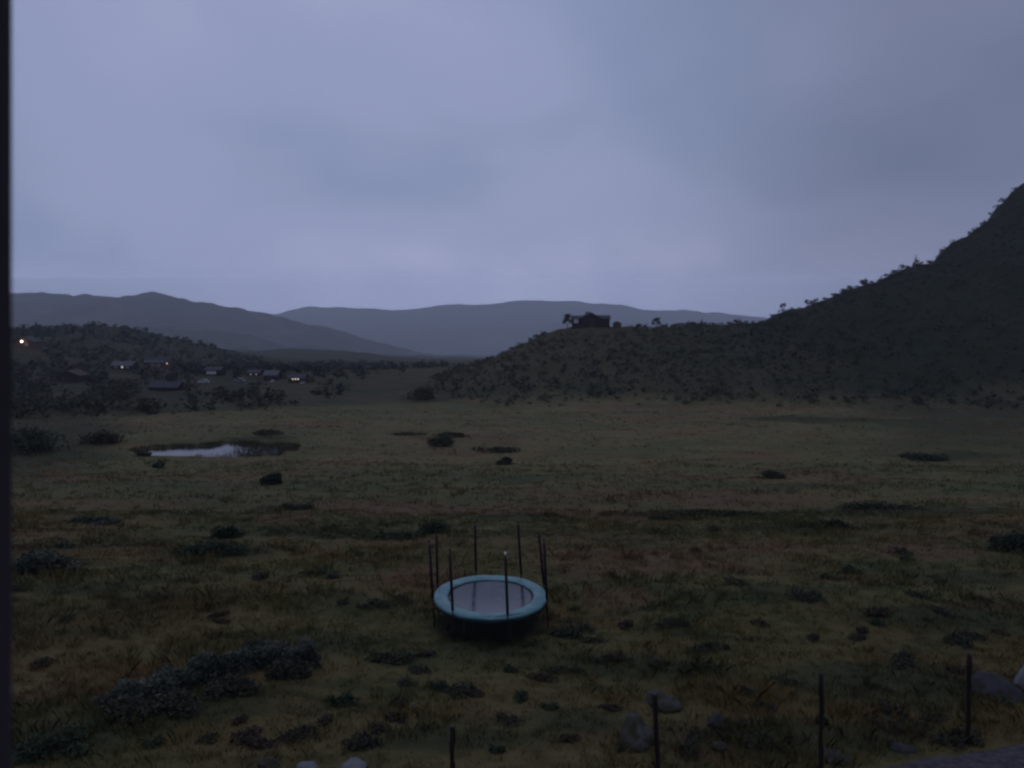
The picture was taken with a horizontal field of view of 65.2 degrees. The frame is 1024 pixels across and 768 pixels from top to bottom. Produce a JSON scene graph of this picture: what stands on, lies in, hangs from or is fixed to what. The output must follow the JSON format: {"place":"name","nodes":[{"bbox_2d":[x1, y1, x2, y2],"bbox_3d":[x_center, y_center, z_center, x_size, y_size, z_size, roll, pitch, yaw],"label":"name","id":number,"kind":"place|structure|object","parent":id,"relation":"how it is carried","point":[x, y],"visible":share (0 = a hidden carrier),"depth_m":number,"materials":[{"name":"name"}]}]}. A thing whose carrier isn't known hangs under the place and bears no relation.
{"place":"outdoors","nodes":[
{"label":"outdoors","id":0,"kind":"place"},
{"bbox_2d":[135,443,288,457],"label":"water","id":1,"kind":"structure","parent":0,"point":[193,451],"depth_m":96.78,"materials":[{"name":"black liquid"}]},
{"bbox_2d":[12,291,435,354],"bbox_3d":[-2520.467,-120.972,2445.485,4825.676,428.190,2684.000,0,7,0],"label":"mountain","id":2,"kind":"structure","parent":0,"point":[237,329],"depth_m":2967.09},
{"bbox_2d":[12,183,1023,767],"bbox_3d":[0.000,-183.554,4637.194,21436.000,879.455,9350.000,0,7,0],"label":"ground","id":3,"kind":"structure","parent":0,"point":[382,393],"depth_m":51.30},
{"bbox_2d":[0,0,11,767],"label":"balcony post","id":4,"kind":"object","parent":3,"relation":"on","point":[5,383],"depth_m":0.44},
{"bbox_2d":[12,336,41,348],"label":"cabin","id":5,"kind":"object","parent":3,"relation":"on","point":[31,342],"visible":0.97,"depth_m":309.65,"materials":[{"name":"beige"}]},
{"bbox_2d":[29,655,53,671],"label":"heather clump","id":6,"kind":"object","parent":3,"relation":"on","point":[45,662],"visible":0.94,"depth_m":19.83,"materials":[{"name":"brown plant"}]},
{"bbox_2d":[12,422,73,455],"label":"bush","id":7,"kind":"object","parent":3,"relation":"on","point":[30,441],"visible":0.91,"depth_m":94.28,"materials":[{"name":"green plant"}]},
{"bbox_2d":[12,548,84,575],"bbox_3d":[-16.701,6.373,28.701,2.774,0.981,1.734,0,7,0],"label":"willow bush","id":8,"kind":"object","parent":3,"relation":"on","point":[32,557],"visible":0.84,"depth_m":28.44,"materials":[{"name":"green plant"}]},
{"bbox_2d":[12,721,88,764],"bbox_3d":[-8.470,6.692,14.910,1.509,0.547,1.165,0,7,0],"label":"bush","id":9,"kind":"object","parent":3,"relation":"on","point":[48,745],"visible":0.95,"depth_m":14.66,"materials":[{"name":"green plant"}]},
{"bbox_2d":[54,369,90,381],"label":"cabin","id":10,"kind":"object","parent":3,"relation":"on","point":[76,375],"visible":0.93,"depth_m":224.71,"materials":[{"name":"grey metal"}]},
{"bbox_2d":[68,515,122,525],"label":"willow bush","id":11,"kind":"object","parent":3,"relation":"on","point":[94,520],"visible":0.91,"depth_m":40.55,"materials":[{"name":"green plant"}]},
{"bbox_2d":[76,429,124,444],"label":"bush","id":12,"kind":"object","parent":3,"relation":"on","point":[99,437],"visible":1,"depth_m":99.97,"materials":[{"name":"green plant"}]},
{"bbox_2d":[93,677,145,707],"bbox_3d":[-8.462,6.727,17.381,1.029,0.568,1.032,0,7,0],"label":"willow bush","id":13,"kind":"object","parent":3,"relation":"on","point":[128,686],"visible":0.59,"depth_m":17.24,"materials":[{"name":"green plant"}]},
{"bbox_2d":[110,361,138,370],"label":"cabin","id":14,"kind":"object","parent":3,"relation":"on","point":[126,365],"visible":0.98,"depth_m":261.89,"materials":[{"name":"beige"}]},
{"bbox_2d":[100,695,161,724],"bbox_3d":[-7.889,6.721,16.421,1.304,0.488,0.802,1,7,9],"label":"heather bush","id":15,"kind":"object","parent":3,"relation":"on","point":[130,706],"visible":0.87,"depth_m":16.32,"materials":[{"name":"green plant"}]},
{"bbox_2d":[137,736,164,749],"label":"heather clump","id":16,"kind":"object","parent":3,"relation":"on","point":[151,743],"visible":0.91,"depth_m":15.17,"materials":[{"name":"green plant"}]},
{"bbox_2d":[133,674,177,700],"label":"willow bush","id":17,"kind":"object","parent":3,"relation":"on","point":[154,685],"visible":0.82,"depth_m":17.52,"materials":[{"name":"green plant"}]},
{"bbox_2d":[143,357,174,368],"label":"cabin","id":18,"kind":"object","parent":3,"relation":"on","point":[162,362],"visible":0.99,"depth_m":307.98,"materials":[{"name":"beige"}]},
{"bbox_2d":[146,381,184,390],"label":"cabin","id":19,"kind":"object","parent":3,"relation":"on","point":[166,385],"visible":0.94,"depth_m":201.00,"materials":[{"name":"grey metal"}]},
{"bbox_2d":[153,689,202,720],"bbox_3d":[-7.003,6.736,16.718,1.257,0.478,0.884,7,10,43],"label":"heather bush","id":20,"kind":"object","parent":3,"relation":"on","point":[177,702],"visible":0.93,"depth_m":16.57,"materials":[{"name":"green plant"}]},
{"bbox_2d":[153,663,202,692],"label":"willow bush","id":21,"kind":"object","parent":3,"relation":"on","point":[187,677],"visible":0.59,"depth_m":18.00,"materials":[{"name":"green plant"}]},
{"bbox_2d":[191,732,221,744],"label":"heather clump","id":22,"kind":"object","parent":3,"relation":"on","point":[209,736],"visible":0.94,"depth_m":15.46,"materials":[{"name":"green plant"}]},
{"bbox_2d":[185,651,232,682],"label":"willow bush","id":23,"kind":"object","parent":3,"relation":"on","point":[212,666],"visible":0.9,"depth_m":18.46,"materials":[{"name":"green plant"}]},
{"bbox_2d":[172,538,253,558],"bbox_3d":[-12.008,6.582,32.081,3.333,0.809,1.678,0,7,0],"label":"bush","id":24,"kind":"object","parent":3,"relation":"on","point":[223,547],"visible":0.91,"depth_m":31.93,"materials":[{"name":"green plant"}]},
{"bbox_2d":[126,438,300,456],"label":"sedge","id":25,"kind":"object","parent":3,"relation":"on","point":[294,446],"visible":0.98,"depth_m":98.71,"materials":[{"name":"green plant"}]},
{"bbox_2d":[203,367,226,375],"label":"cabin","id":26,"kind":"object","parent":3,"relation":"on","point":[217,371],"visible":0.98,"depth_m":252.51,"materials":[{"name":"white paint"}]},
{"bbox_2d":[210,523,244,538],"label":"bush","id":27,"kind":"object","parent":3,"relation":"on","point":[225,532],"visible":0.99,"depth_m":35.63,"materials":[{"name":"green plant"}]},
{"bbox_2d":[197,673,266,701],"bbox_3d":[-6.214,6.702,17.732,1.436,0.520,1.049,-3,8,-23],"label":"heather bush","id":28,"kind":"object","parent":3,"relation":"on","point":[239,685],"visible":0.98,"depth_m":17.55,"materials":[{"name":"green plant"}]},
{"bbox_2d":[12,320,465,417],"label":"hamlet scrub","id":29,"kind":"object","parent":3,"relation":"on","point":[28,403],"visible":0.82,"depth_m":235.92,"materials":[{"name":"green plant"}]},
{"bbox_2d":[224,645,261,674],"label":"willow bush","id":30,"kind":"object","parent":3,"relation":"on","point":[241,660],"visible":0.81,"depth_m":18.96,"materials":[{"name":"green plant"}]},
{"bbox_2d":[226,724,263,746],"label":"heather clump","id":31,"kind":"object","parent":3,"relation":"on","point":[248,733],"visible":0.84,"depth_m":15.61,"materials":[{"name":"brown plant"}]},
{"bbox_2d":[238,734,278,750],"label":"heather clump","id":32,"kind":"object","parent":3,"relation":"on","point":[256,742],"visible":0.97,"depth_m":15.27,"materials":[{"name":"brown plant"}]},
{"bbox_2d":[252,429,283,435],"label":"bush","id":33,"kind":"object","parent":3,"relation":"on","point":[266,432],"visible":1,"depth_m":106.38,"materials":[{"name":"green plant"}]},
{"bbox_2d":[257,757,279,767],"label":"stone","id":34,"kind":"object","parent":3,"relation":"on","point":[265,762],"visible":0.96,"depth_m":14.29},
{"bbox_2d":[259,472,283,484],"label":"bush","id":35,"kind":"object","parent":3,"relation":"on","point":[275,478],"visible":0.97,"depth_m":62.99,"materials":[{"name":"green plant"}]},
{"bbox_2d":[251,637,292,668],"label":"willow bush","id":36,"kind":"object","parent":3,"relation":"on","point":[269,651],"visible":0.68,"depth_m":19.30,"materials":[{"name":"green plant"}]},
{"bbox_2d":[262,370,282,380],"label":"cabin","id":37,"kind":"object","parent":3,"relation":"on","point":[269,375],"visible":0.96,"depth_m":237.03,"materials":[{"name":"grey metal"}]},
{"bbox_2d":[262,658,312,682],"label":"heather bush","id":38,"kind":"object","parent":3,"relation":"on","point":[283,670],"visible":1,"depth_m":18.52,"materials":[{"name":"green plant"}]},
{"bbox_2d":[276,502,314,510],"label":"bush","id":39,"kind":"object","parent":3,"relation":"on","point":[295,507],"visible":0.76,"depth_m":45.92,"materials":[{"name":"green plant"}]},
{"bbox_2d":[287,374,309,382],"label":"cabin","id":40,"kind":"object","parent":3,"relation":"on","point":[295,378],"visible":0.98,"depth_m":221.21,"materials":[{"name":"beige"}]},
{"bbox_2d":[274,722,324,746],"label":"heather clump","id":41,"kind":"object","parent":3,"relation":"on","point":[286,734],"visible":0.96,"depth_m":15.59,"materials":[{"name":"green plant"}]},
{"bbox_2d":[278,636,324,669],"bbox_3d":[-5.106,6.529,19.267,1.002,0.831,1.004,-5,9,-36],"label":"willow bush","id":42,"kind":"object","parent":3,"relation":"on","point":[303,650],"visible":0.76,"depth_m":19.18,"materials":[{"name":"green plant"}]},
{"bbox_2d":[324,688,359,707],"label":"heather clump","id":43,"kind":"object","parent":3,"relation":"on","point":[343,699],"visible":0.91,"depth_m":17.15,"materials":[{"name":"green plant"}]},
{"bbox_2d":[339,757,366,767],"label":"stone","id":44,"kind":"object","parent":3,"relation":"on","point":[354,762],"visible":1,"depth_m":13.99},
{"bbox_2d":[340,730,383,751],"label":"heather clump","id":45,"kind":"object","parent":3,"relation":"on","point":[353,744],"visible":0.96,"depth_m":14.97,"materials":[{"name":"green plant"}]},
{"bbox_2d":[365,721,392,735],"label":"heather clump","id":46,"kind":"object","parent":3,"relation":"on","point":[377,728],"visible":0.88,"depth_m":15.73,"materials":[{"name":"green plant"}]},
{"bbox_2d":[366,597,394,610],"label":"heather clump","id":47,"kind":"object","parent":3,"relation":"on","point":[371,602],"visible":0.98,"depth_m":24.27,"materials":[{"name":"green plant"}]},
{"bbox_2d":[361,648,405,665],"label":"heather clump","id":48,"kind":"object","parent":3,"relation":"on","point":[386,658],"visible":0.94,"depth_m":19.75,"materials":[{"name":"green plant"}]},
{"bbox_2d":[384,710,408,724],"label":"heather clump","id":49,"kind":"object","parent":3,"relation":"on","point":[393,717],"visible":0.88,"depth_m":16.28,"materials":[{"name":"green plant"}]},
{"bbox_2d":[371,530,424,540],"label":"bush","id":50,"kind":"object","parent":3,"relation":"on","point":[402,535],"visible":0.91,"depth_m":36.44,"materials":[{"name":"green plant"}]},
{"bbox_2d":[392,649,416,665],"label":"heather clump","id":51,"kind":"object","parent":3,"relation":"on","point":[409,658],"visible":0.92,"depth_m":19.67,"materials":[{"name":"green plant"}]},
{"bbox_2d":[396,675,418,689],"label":"heather clump","id":52,"kind":"object","parent":3,"relation":"on","point":[407,681],"visible":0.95,"depth_m":18.24,"materials":[{"name":"green plant"}]},
{"bbox_2d":[400,384,434,399],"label":"bush","id":53,"kind":"object","parent":3,"relation":"on","point":[422,394],"visible":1,"depth_m":172.76,"materials":[{"name":"green plant"}]},
{"bbox_2d":[406,664,431,674],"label":"heather clump","id":54,"kind":"object","parent":3,"relation":"on","point":[417,669],"visible":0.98,"depth_m":19.14,"materials":[{"name":"green plant"}]},
{"bbox_2d":[416,519,450,533],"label":"bush","id":55,"kind":"object","parent":3,"relation":"on","point":[429,526],"visible":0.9,"depth_m":37.50,"materials":[{"name":"green plant"}]},
{"bbox_2d":[425,680,447,691],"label":"heather clump","id":56,"kind":"object","parent":3,"relation":"on","point":[438,686],"visible":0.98,"depth_m":18.02,"materials":[{"name":"green plant"}]},
{"bbox_2d":[426,433,454,446],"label":"bush","id":57,"kind":"object","parent":3,"relation":"on","point":[445,439],"visible":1,"depth_m":99.67,"materials":[{"name":"green plant"}]},
{"bbox_2d":[449,724,454,767],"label":"fence post","id":58,"kind":"object","parent":3,"relation":"on","point":[452,743],"visible":1,"depth_m":11.88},
{"bbox_2d":[443,682,480,699],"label":"heather clump","id":59,"kind":"object","parent":3,"relation":"on","point":[464,688],"visible":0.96,"depth_m":17.84,"materials":[{"name":"green plant"}]},
{"bbox_2d":[428,520,548,640],"bbox_3d":[-0.637,5.566,22.794,3.397,2.762,3.260,1,7,0],"label":"trampoline","id":60,"kind":"object","parent":3,"relation":"on","point":[494,599],"visible":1,"depth_m":22.55,"materials":[{"name":"fabric"}]},
{"bbox_2d":[470,446,520,453],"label":"bush","id":61,"kind":"object","parent":3,"relation":"on","point":[496,449],"visible":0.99,"depth_m":97.04,"materials":[{"name":"green plant"}]},
{"bbox_2d":[492,709,528,728],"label":"heather clump","id":62,"kind":"object","parent":3,"relation":"on","point":[499,714],"visible":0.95,"depth_m":16.22,"materials":[{"name":"green plant"}]},
{"bbox_2d":[12,401,1023,767],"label":"grass","id":63,"kind":"structure","parent":3,"relation":"on","point":[284,603],"depth_m":24.91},
{"bbox_2d":[513,689,528,703],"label":"heather clump","id":64,"kind":"object","parent":3,"relation":"on","point":[521,697],"visible":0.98,"depth_m":17.34,"materials":[{"name":"green plant"}]},
{"bbox_2d":[525,668,558,683],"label":"heather clump","id":65,"kind":"object","parent":3,"relation":"on","point":[544,677],"visible":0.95,"depth_m":18.62,"materials":[{"name":"brown plant"}]},
{"bbox_2d":[541,665,571,675],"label":"heather clump","id":66,"kind":"object","parent":3,"relation":"on","point":[554,667],"visible":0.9,"depth_m":19.29,"materials":[{"name":"green plant"}]},
{"bbox_2d":[549,623,582,638],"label":"heather clump","id":67,"kind":"object","parent":3,"relation":"on","point":[571,633],"visible":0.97,"depth_m":21.79,"materials":[{"name":"green plant"}]},
{"bbox_2d":[557,732,582,743],"bbox_3d":[1.084,6.769,15.223,0.551,0.206,0.321,-3,8,-22],"label":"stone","id":68,"kind":"object","parent":3,"relation":"on","point":[569,737],"visible":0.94,"depth_m":15.22,"materials":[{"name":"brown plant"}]},
{"bbox_2d":[573,621,596,634],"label":"heather clump","id":69,"kind":"object","parent":3,"relation":"on","point":[587,628],"visible":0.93,"depth_m":22.40,"materials":[{"name":"green plant"}]},
{"bbox_2d":[571,312,610,328],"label":"hilltop house","id":70,"kind":"structure","parent":3,"relation":"on","point":[588,319],"depth_m":228.29,"materials":[{"name":"white paint"}]},
{"bbox_2d":[576,634,607,643],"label":"heather clump","id":71,"kind":"object","parent":3,"relation":"on","point":[590,640],"visible":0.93,"depth_m":21.43,"materials":[{"name":"green plant"}]},
{"bbox_2d":[599,651,630,663],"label":"heather clump","id":72,"kind":"object","parent":3,"relation":"on","point":[616,657],"visible":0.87,"depth_m":19.86,"materials":[{"name":"green plant"}]},
{"bbox_2d":[618,712,653,753],"bbox_3d":[2.362,6.757,15.176,0.640,0.889,0.955,3,8,24],"label":"boulder","id":73,"kind":"object","parent":3,"relation":"on","point":[637,732],"visible":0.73,"depth_m":14.98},
{"bbox_2d":[651,692,659,767],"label":"fence post","id":74,"kind":"object","parent":3,"relation":"on","point":[655,726],"visible":1,"depth_m":13.17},
{"bbox_2d":[646,689,681,712],"bbox_3d":[3.208,6.753,16.928,0.594,0.364,0.877,-1,7,-10],"label":"boulder","id":75,"kind":"object","parent":3,"relation":"on","point":[674,705],"visible":0.82,"depth_m":16.72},
{"bbox_2d":[653,617,682,628],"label":"heather clump","id":76,"kind":"object","parent":3,"relation":"on","point":[665,625],"visible":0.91,"depth_m":22.19,"materials":[{"name":"green plant"}]},
{"bbox_2d":[669,738,701,759],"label":"heather clump","id":77,"kind":"object","parent":3,"relation":"on","point":[687,743],"visible":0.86,"depth_m":14.87,"materials":[{"name":"green plant"}]},
{"bbox_2d":[683,641,714,655],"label":"heather clump","id":78,"kind":"object","parent":3,"relation":"on","point":[697,648],"visible":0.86,"depth_m":20.32,"materials":[{"name":"green plant"}]},
{"bbox_2d":[684,726,716,743],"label":"heather clump","id":79,"kind":"object","parent":3,"relation":"on","point":[698,734],"visible":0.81,"depth_m":15.40,"materials":[{"name":"green plant"}]},
{"bbox_2d":[674,509,757,516],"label":"bush","id":80,"kind":"object","parent":3,"relation":"on","point":[725,513],"visible":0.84,"depth_m":44.57,"materials":[{"name":"green plant"}]},
{"bbox_2d":[707,713,724,728],"bbox_3d":[4.032,6.716,15.804,0.368,0.435,0.274,2,7,18],"label":"stone","id":81,"kind":"object","parent":3,"relation":"on","point":[712,719],"visible":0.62,"depth_m":15.75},
{"bbox_2d":[418,187,1023,410],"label":"hillside scrub","id":82,"kind":"object","parent":3,"relation":"on","point":[478,363],"visible":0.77,"depth_m":193.49,"materials":[{"name":"green plant"}]},
{"bbox_2d":[738,729,784,752],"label":"heather clump","id":83,"kind":"object","parent":3,"relation":"on","point":[757,739],"visible":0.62,"depth_m":14.97,"materials":[{"name":"green plant"}]},
{"bbox_2d":[755,469,785,478],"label":"bush","id":84,"kind":"object","parent":3,"relation":"on","point":[768,473],"visible":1,"depth_m":67.55,"materials":[{"name":"green plant"}]},
{"bbox_2d":[782,587,813,604],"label":"heather clump","id":85,"kind":"object","parent":3,"relation":"on","point":[795,591],"visible":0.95,"depth_m":24.59,"materials":[{"name":"green plant"}]},
{"bbox_2d":[802,589,831,603],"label":"heather clump","id":86,"kind":"object","parent":3,"relation":"on","point":[815,598],"visible":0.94,"depth_m":24.35,"materials":[{"name":"green plant"}]},
{"bbox_2d":[818,672,823,767],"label":"fence post","id":87,"kind":"object","parent":3,"relation":"on","point":[821,715],"visible":1,"depth_m":13.78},
{"bbox_2d":[809,518,849,529],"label":"bush","id":88,"kind":"object","parent":3,"relation":"on","point":[834,522],"visible":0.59,"depth_m":38.38,"materials":[{"name":"green plant"}]},
{"bbox_2d":[816,748,851,766],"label":"stone","id":89,"kind":"object","parent":3,"relation":"on","point":[835,754],"visible":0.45,"depth_m":14.42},
{"bbox_2d":[840,564,865,574],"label":"heather clump","id":90,"kind":"object","parent":3,"relation":"on","point":[847,568],"visible":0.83,"depth_m":28.98,"materials":[{"name":"green plant"}]},
{"bbox_2d":[863,605,894,619],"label":"heather clump","id":91,"kind":"object","parent":3,"relation":"on","point":[878,612],"visible":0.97,"depth_m":22.99,"materials":[{"name":"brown plant"}]},
{"bbox_2d":[835,500,931,510],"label":"bush","id":92,"kind":"object","parent":3,"relation":"on","point":[865,504],"visible":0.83,"depth_m":47.43,"materials":[{"name":"green plant"}]},
{"bbox_2d":[877,698,909,720],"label":"heather clump","id":93,"kind":"object","parent":3,"relation":"on","point":[882,703],"visible":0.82,"depth_m":16.54,"materials":[{"name":"green plant"}]},
{"bbox_2d":[890,742,916,753],"bbox_3d":[7.315,6.823,14.945,0.468,0.184,0.369,2,7,18],"label":"stone","id":94,"kind":"object","parent":3,"relation":"on","point":[905,748],"visible":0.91,"depth_m":14.87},
{"bbox_2d":[886,649,927,669],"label":"heather clump","id":95,"kind":"object","parent":3,"relation":"on","point":[898,659],"visible":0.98,"depth_m":19.29,"materials":[{"name":"green plant"}]},
{"bbox_2d":[897,451,950,461],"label":"bush","id":96,"kind":"object","parent":3,"relation":"on","point":[924,457],"visible":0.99,"depth_m":91.01,"materials":[{"name":"green plant"}]},
{"bbox_2d":[918,711,949,727],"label":"heather clump","id":97,"kind":"object","parent":3,"relation":"on","point":[929,716],"visible":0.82,"depth_m":16.19,"materials":[{"name":"green plant"}]},
{"bbox_2d":[930,607,958,620],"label":"heather clump","id":98,"kind":"object","parent":3,"relation":"on","point":[945,613],"visible":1,"depth_m":23.12,"materials":[{"name":"green plant"}]},
{"bbox_2d":[924,726,973,752],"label":"heather clump","id":99,"kind":"object","parent":3,"relation":"on","point":[949,741],"visible":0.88,"depth_m":15.20,"materials":[{"name":"green plant"}]},
{"bbox_2d":[942,630,972,648],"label":"heather clump","id":100,"kind":"object","parent":3,"relation":"on","point":[962,641],"visible":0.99,"depth_m":20.93,"materials":[{"name":"green plant"}]},
{"bbox_2d":[948,724,987,746],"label":"heather clump","id":101,"kind":"object","parent":3,"relation":"on","point":[976,742],"visible":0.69,"depth_m":15.28,"materials":[{"name":"green plant"}]},
{"bbox_2d":[965,652,972,742],"bbox_3d":[8.654,6.092,15.154,0.202,2.121,0.111,-1,7,-5],"label":"fence post","id":102,"kind":"object","parent":3,"relation":"on","point":[969,665],"visible":0.88,"depth_m":15.11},
{"bbox_2d":[956,630,990,641],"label":"heather clump","id":103,"kind":"object","parent":3,"relation":"on","point":[974,637],"visible":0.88,"depth_m":21.28,"materials":[{"name":"green plant"}]},
{"bbox_2d":[971,671,1023,703],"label":"rock slab","id":104,"kind":"object","parent":3,"relation":"on","point":[990,682],"visible":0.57,"depth_m":17.31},
{"bbox_2d":[986,530,1023,553],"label":"bush","id":105,"kind":"object","parent":3,"relation":"on","point":[1011,541],"visible":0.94,"depth_m":32.29,"materials":[{"name":"green plant"}]},
{"bbox_2d":[1013,665,1023,688],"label":"boulder","id":106,"kind":"object","parent":3,"relation":"on","point":[1019,678],"visible":0.64,"depth_m":17.82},
{"bbox_2d":[12,0,1023,317],"label":"sky","id":107,"kind":"structure","parent":0,"point":[737,157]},
{"bbox_2d":[272,300,767,355],"bbox_3d":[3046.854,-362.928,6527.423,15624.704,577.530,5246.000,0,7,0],"label":"mountain","id":108,"kind":"structure","parent":0,"point":[481,330],"depth_m":7067.35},
{"bbox_2d":[880,744,1023,767],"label":"path","id":109,"kind":"structure","parent":0,"point":[1008,757],"depth_m":14.41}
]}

